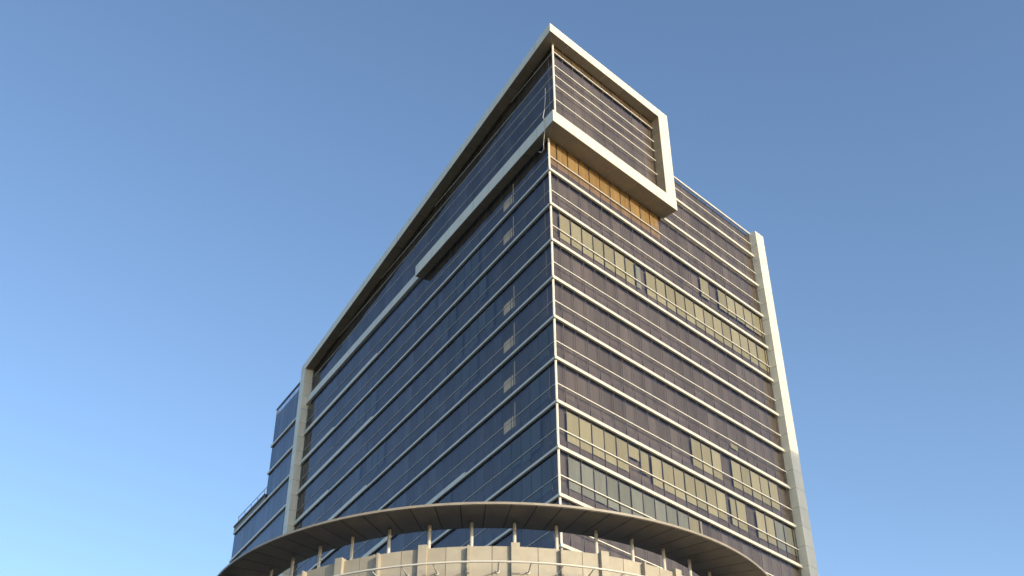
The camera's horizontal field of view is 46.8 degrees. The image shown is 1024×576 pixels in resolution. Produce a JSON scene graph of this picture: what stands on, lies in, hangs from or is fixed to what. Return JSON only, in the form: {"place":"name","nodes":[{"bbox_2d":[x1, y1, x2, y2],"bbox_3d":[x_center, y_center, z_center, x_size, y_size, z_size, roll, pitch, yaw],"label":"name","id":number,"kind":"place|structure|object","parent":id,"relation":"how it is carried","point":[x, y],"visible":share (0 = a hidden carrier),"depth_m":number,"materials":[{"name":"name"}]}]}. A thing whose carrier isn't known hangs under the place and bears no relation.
{"place":"outdoors","nodes":[
{"label":"outdoors","id":0,"kind":"place"},
{"bbox_2d":[0,0,1023,575],"label":"sky","id":1,"kind":"structure","parent":0,"point":[194,193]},
{"bbox_3d":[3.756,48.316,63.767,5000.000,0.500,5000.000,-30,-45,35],"label":"ground","id":2,"kind":"structure","parent":0,"visible":0},
{"bbox_2d":[229,382,299,562],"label":"wing","id":3,"kind":"structure","parent":2,"relation":"on","point":[260,521],"depth_m":153.12,"materials":[{"name":"blue glass"}]},
{"bbox_2d":[238,487,266,520],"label":"terrace railing","id":4,"kind":"object","parent":3,"relation":"on","point":[254,501],"visible":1,"depth_m":156.48,"materials":[{"name":"glass"}]},
{"bbox_2d":[234,483,287,554],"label":"ribbon window","id":5,"kind":"structure","parent":3,"relation":"in","point":[287,483],"depth_m":151.50,"materials":[{"name":"blue glass"}]},
{"bbox_2d":[237,509,284,556],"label":"ribbon window","id":6,"kind":"structure","parent":3,"relation":"in","point":[284,509],"depth_m":146.07,"materials":[{"name":"blue glass"}]},
{"bbox_2d":[266,450,291,497],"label":"ribbon window","id":7,"kind":"structure","parent":3,"relation":"in","point":[291,450],"depth_m":150.56,"materials":[{"name":"blue glass"}]},
{"bbox_2d":[270,423,294,468],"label":"ribbon window","id":8,"kind":"structure","parent":3,"relation":"in","point":[294,423],"depth_m":152.78,"materials":[{"name":"blue glass"}]},
{"bbox_2d":[274,389,298,437],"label":"ribbon window","id":9,"kind":"structure","parent":3,"relation":"in","point":[298,389],"depth_m":155.57,"materials":[{"name":"blue glass"}]},
{"bbox_2d":[295,542,682,575],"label":"round podium","id":10,"kind":"object","parent":2,"relation":"on","point":[514,559],"visible":1,"depth_m":61.69,"materials":[{"name":"beige stone"}]},
{"bbox_2d":[217,502,768,575],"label":"ring canopy","id":11,"kind":"object","parent":10,"relation":"on","point":[699,554],"visible":0.95,"depth_m":63.92,"materials":[{"name":"grey metal"}]},
{"bbox_2d":[278,23,818,575],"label":"office tower","id":12,"kind":"structure","parent":2,"relation":"on","point":[580,311],"depth_m":111.84,"materials":[{"name":"blue metal"}]},
{"bbox_2d":[296,248,551,525],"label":"ribbon window","id":13,"kind":"structure","parent":12,"relation":"in","point":[486,319],"depth_m":111.86,"materials":[{"name":"blue glass"}]},
{"bbox_2d":[295,286,552,529],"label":"ribbon window","id":14,"kind":"structure","parent":12,"relation":"in","point":[470,370],"depth_m":109.96,"materials":[{"name":"blue glass"}]},
{"bbox_2d":[293,323,554,574],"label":"ribbon window","id":15,"kind":"structure","parent":12,"relation":"in","point":[545,341],"depth_m":103.86,"materials":[{"name":"blue glass"}]},
{"bbox_2d":[300,212,550,493],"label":"ribbon window","id":16,"kind":"structure","parent":12,"relation":"in","point":[478,292],"depth_m":117.31,"materials":[{"name":"blue glass"}]},
{"bbox_2d":[302,178,549,464],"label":"ribbon window","id":17,"kind":"structure","parent":12,"relation":"in","point":[456,284],"depth_m":117.60,"materials":[{"name":"blue glass"}]},
{"bbox_2d":[306,155,548,434],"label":"ribbon window","id":18,"kind":"structure","parent":12,"relation":"in","point":[509,201],"depth_m":120.89,"materials":[{"name":"blue glass"}]},
{"bbox_2d":[312,53,553,390],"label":"ribbon window","id":19,"kind":"structure","parent":12,"relation":"in","point":[551,53],"depth_m":124.38,"materials":[{"name":"blue glass"}]},
{"bbox_2d":[320,369,555,565],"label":"ribbon window","id":20,"kind":"structure","parent":12,"relation":"in","point":[540,388],"depth_m":98.38,"materials":[{"name":"blue glass"}]},
{"bbox_2d":[377,407,556,552],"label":"ribbon window","id":21,"kind":"structure","parent":12,"relation":"in","point":[531,439],"depth_m":95.40,"materials":[{"name":"blue glass"}]},
{"bbox_2d":[433,453,558,547],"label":"ribbon window","id":22,"kind":"structure","parent":12,"relation":"in","point":[529,489],"depth_m":91.61,"materials":[{"name":"blue glass"}]},
{"bbox_2d":[492,503,559,548],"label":"ribbon window","id":23,"kind":"structure","parent":12,"relation":"in","point":[551,545],"depth_m":87.31,"materials":[{"name":"blue glass"}]},
{"bbox_2d":[541,88,545,152],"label":"hanging cable","id":24,"kind":"object","parent":12,"relation":"hanging from","point":[544,121],"visible":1,"depth_m":108.00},
{"bbox_2d":[553,47,656,184],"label":"ribbon window","id":25,"kind":"structure","parent":12,"relation":"in","point":[559,54],"depth_m":117.26,"materials":[{"name":"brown glass"}]},
{"bbox_2d":[562,502,694,575],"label":"ribbon window","id":26,"kind":"structure","parent":12,"relation":"in","point":[567,541],"depth_m":87.63,"materials":[{"name":"grey glass"}]},
{"bbox_2d":[550,139,760,317],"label":"ribbon window","id":27,"kind":"structure","parent":12,"relation":"in","point":[575,166],"depth_m":113.12,"materials":[{"name":"glass"}]},
{"bbox_2d":[551,177,765,349],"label":"ribbon window","id":28,"kind":"structure","parent":12,"relation":"in","point":[704,285],"depth_m":117.83,"materials":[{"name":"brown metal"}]},
{"bbox_2d":[552,214,769,380],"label":"ribbon window","id":29,"kind":"structure","parent":12,"relation":"in","point":[633,276],"depth_m":111.59,"materials":[{"name":"beige glass"}]},
{"bbox_2d":[553,247,775,416],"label":"ribbon window","id":30,"kind":"structure","parent":12,"relation":"in","point":[556,274],"depth_m":108.52,"materials":[{"name":"glass"}]},
{"bbox_2d":[554,285,780,450],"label":"ribbon window","id":31,"kind":"structure","parent":12,"relation":"in","point":[557,313],"depth_m":106.09,"materials":[{"name":"brown metal"}]},
{"bbox_2d":[556,324,787,489],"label":"ribbon window","id":32,"kind":"structure","parent":12,"relation":"in","point":[575,363],"depth_m":103.91,"materials":[{"name":"glass"}]},
{"bbox_2d":[558,365,792,527],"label":"ribbon window","id":33,"kind":"structure","parent":12,"relation":"in","point":[707,466],"depth_m":105.19,"materials":[{"name":"beige glass"}]},
{"bbox_2d":[558,408,799,568],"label":"ribbon window","id":34,"kind":"structure","parent":12,"relation":"in","point":[582,429],"depth_m":99.49,"materials":[{"name":"beige glass"}]},
{"bbox_2d":[560,454,799,575],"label":"ribbon window","id":35,"kind":"structure","parent":12,"relation":"in","point":[598,486],"depth_m":92.83,"materials":[{"name":"grey glass"}]},
{"bbox_2d":[667,207,754,279],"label":"ribbon window","id":36,"kind":"structure","parent":12,"relation":"in","point":[682,207],"depth_m":124.54,"materials":[{"name":"glass"}]},
{"bbox_2d":[675,185,750,251],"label":"ribbon window","id":37,"kind":"structure","parent":12,"relation":"in","point":[680,185],"depth_m":127.00,"materials":[{"name":"metal"}]}
]}

